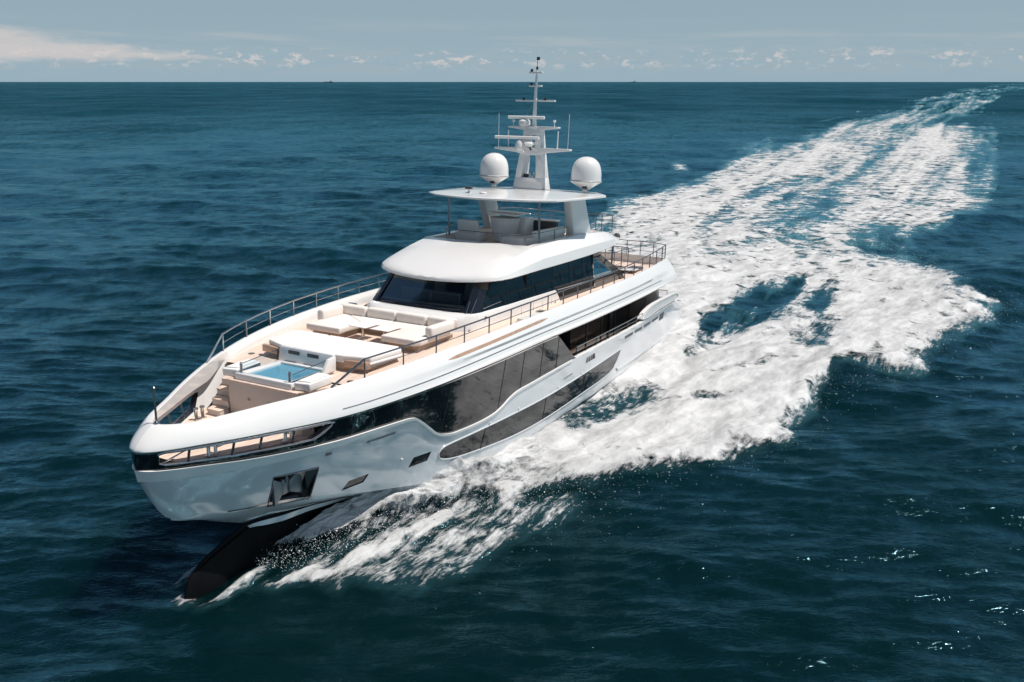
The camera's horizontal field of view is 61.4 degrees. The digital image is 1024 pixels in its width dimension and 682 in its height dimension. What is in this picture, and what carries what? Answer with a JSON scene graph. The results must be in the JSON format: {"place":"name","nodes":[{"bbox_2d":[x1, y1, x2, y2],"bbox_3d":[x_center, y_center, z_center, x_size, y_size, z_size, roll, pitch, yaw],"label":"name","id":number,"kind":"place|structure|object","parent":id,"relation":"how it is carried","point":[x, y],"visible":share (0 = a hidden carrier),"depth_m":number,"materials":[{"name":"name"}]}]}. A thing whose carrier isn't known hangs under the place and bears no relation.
{"place":"outdoors","nodes":[
{"label":"outdoors","id":0,"kind":"place"},
{"bbox_2d":[0,82,1023,681],"bbox_3d":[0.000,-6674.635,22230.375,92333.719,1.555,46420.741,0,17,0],"label":"water","id":1,"kind":"structure","parent":0,"point":[160,236],"depth_m":35.69,"materials":[{"name":"blue liquid"}]},
{"bbox_2d":[129,57,681,601],"bbox_3d":[-1.191,-3.302,35.447,8.720,16.730,34.520,9,15,27],"label":"motor yacht","id":2,"kind":"object","parent":1,"relation":"on","point":[259,457],"visible":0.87,"depth_m":28.09,"materials":[{"name":"white paint"}]},
{"bbox_2d":[131,384,222,469],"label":"side window","id":3,"kind":"structure","parent":2,"relation":"in","point":[193,400],"depth_m":25.07,"materials":[{"name":"black glass"}]},
{"bbox_2d":[222,359,259,375],"bbox_3d":[-8.145,0.805,25.998,0.480,0.304,1.109,9,15,27],"label":"bench box","id":4,"kind":"object","parent":2,"relation":"on","point":[231,369],"visible":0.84,"depth_m":25.74,"materials":[{"name":"white fabric"}]},
{"bbox_2d":[294,372,331,391],"bbox_3d":[-5.704,1.176,24.765,0.480,0.304,1.108,9,15,27],"label":"bench box","id":5,"kind":"object","parent":2,"relation":"on","point":[314,381],"visible":1,"depth_m":24.54,"materials":[{"name":"white fabric"}]},
{"bbox_2d":[262,330,400,371],"bbox_3d":[-5.794,0.334,27.421,4.547,0.520,1.920,9,15,27],"label":"sunpad","id":6,"kind":"object","parent":2,"relation":"on","point":[349,353],"visible":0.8,"depth_m":26.99,"materials":[{"name":"white fabric"}]},
{"bbox_2d":[134,335,574,470],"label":"side window","id":7,"kind":"structure","parent":2,"relation":"in","point":[454,406],"depth_m":26.98,"materials":[{"name":"black glass"}]},
{"bbox_2d":[348,321,378,339],"bbox_3d":[-5.069,-0.319,29.448,0.720,0.500,0.750,9,15,27],"label":"coffee table","id":8,"kind":"object","parent":2,"relation":"on","point":[362,325],"visible":1,"depth_m":29.38,"materials":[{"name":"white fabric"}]},
{"bbox_2d":[306,303,457,352],"bbox_3d":[-4.488,-0.480,29.678,4.918,0.800,2.350,9,15,27],"label":"lounge sofa","id":9,"kind":"object","parent":2,"relation":"on","point":[336,320],"visible":0.88,"depth_m":29.71,"materials":[{"name":"white fabric"}]},
{"bbox_2d":[370,325,399,343],"bbox_3d":[-4.272,-0.198,29.046,0.720,0.500,0.750,9,15,27],"label":"coffee table","id":10,"kind":"object","parent":2,"relation":"on","point":[385,328],"visible":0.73,"depth_m":28.92,"materials":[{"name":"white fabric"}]},
{"bbox_2d":[380,274,423,296],"bbox_3d":[-2.939,-2.915,37.465,0.288,2.314,10.104,8,19,25],"label":"wheelhouse side window","id":11,"kind":"structure","parent":2,"relation":"in","point":[395,283],"depth_m":34.40,"materials":[{"name":"black glass"}]},
{"bbox_2d":[457,219,486,240],"bbox_3d":[-1.743,-4.758,36.883,1.150,0.905,0.788,9,15,27],"label":"helm bench","id":12,"kind":"object","parent":2,"relation":"on","point":[469,225],"visible":0.84,"depth_m":36.58,"materials":[{"name":"grey fabric"}]},
{"bbox_2d":[486,209,532,241],"bbox_3d":[-0.141,-4.929,36.981,1.550,1.284,1.660,9,15,27],"label":"bar counter","id":13,"kind":"object","parent":2,"relation":"on","point":[510,222],"visible":0.78,"depth_m":36.55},
{"bbox_2d":[438,348,621,459],"bbox_3d":[1.495,2.304,33.548,0.497,1.240,14.158,10,19,30],"label":"hull window","id":14,"kind":"structure","parent":2,"relation":"in","point":[507,427],"depth_m":31.88,"materials":[{"name":"black glass"}]},
{"bbox_2d":[517,309,545,321],"bbox_3d":[0.793,-0.917,32.957,0.440,0.260,1.900,9,15,27],"label":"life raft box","id":15,"kind":"object","parent":2,"relation":"on","point":[528,315],"visible":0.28,"depth_m":32.77,"materials":[{"name":"plastic"}]},
{"bbox_2d":[501,220,565,245],"bbox_3d":[0.817,-4.548,36.499,1.678,0.825,3.450,9,15,27],"label":"flybridge sofa","id":16,"kind":"object","parent":2,"relation":"on","point":[532,239],"visible":0.71,"depth_m":36.00,"materials":[{"name":"grey fabric"}]},
{"bbox_2d":[481,255,593,311],"bbox_3d":[1.330,-2.266,35.309,0.357,2.314,10.104,9,19,28],"label":"wheelhouse side window","id":17,"kind":"structure","parent":2,"relation":"in","point":[569,274],"depth_m":35.22,"materials":[{"name":"black glass"}]},
{"bbox_2d":[533,218,559,221],"bbox_3d":[1.325,-5.196,39.525,1.300,0.695,1.400,9,15,27],"label":"dining table","id":18,"kind":"object","parent":2,"relation":"on","point":[546,219],"visible":0.2,"depth_m":39.67,"materials":[{"name":"white paint"}]},
{"bbox_2d":[593,258,613,280],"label":"quarter window","id":19,"kind":"structure","parent":2,"relation":"in","point":[600,269],"depth_m":40.20,"materials":[{"name":"blue glass"}]},
{"bbox_2d":[570,296,645,355],"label":"salon window","id":20,"kind":"structure","parent":2,"relation":"in","point":[579,335],"depth_m":40.54,"materials":[{"name":"black glass"}]},
{"bbox_2d":[645,290,658,306],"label":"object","id":21,"kind":"object","parent":2,"relation":"on","point":[652,297],"visible":0.12,"depth_m":46.22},
{"bbox_2d":[273,439,544,545],"bbox_3d":[-1.681,4.522,28.639,13.874,1.498,2.729,-16,23,-42],"label":"bow wave sheet","id":22,"kind":"object","parent":1,"relation":"on","point":[320,521],"visible":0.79,"depth_m":27.81,"materials":[{"name":"liquid"}]},
{"bbox_2d":[314,458,577,534],"bbox_3d":[-1.773,4.675,29.085,12.716,0.946,3.708,-9,19,-28],"label":"bow wave sheet","id":23,"kind":"object","parent":1,"relation":"on","point":[447,484],"visible":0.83,"depth_m":27.71,"materials":[{"name":"liquid"}]},
{"bbox_2d":[175,88,1019,603],"bbox_3d":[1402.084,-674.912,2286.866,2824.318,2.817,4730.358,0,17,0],"label":"wake foam","id":24,"kind":"object","parent":1,"relation":"on","point":[869,312],"visible":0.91,"depth_m":49.17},
{"bbox_2d":[256,221,1018,577],"bbox_3d":[22.090,-2.344,51.706,16.508,1.338,80.531,12,20,34],"label":"bow spray","id":25,"kind":"object","parent":1,"relation":"on","point":[522,485],"visible":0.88,"depth_m":27.93,"materials":[{"name":"white liquid"}]},
{"bbox_2d":[0,0,1023,81],"label":"sky","id":26,"kind":"structure","parent":0,"point":[41,40],"materials":[{"name":"blue"}]}
]}

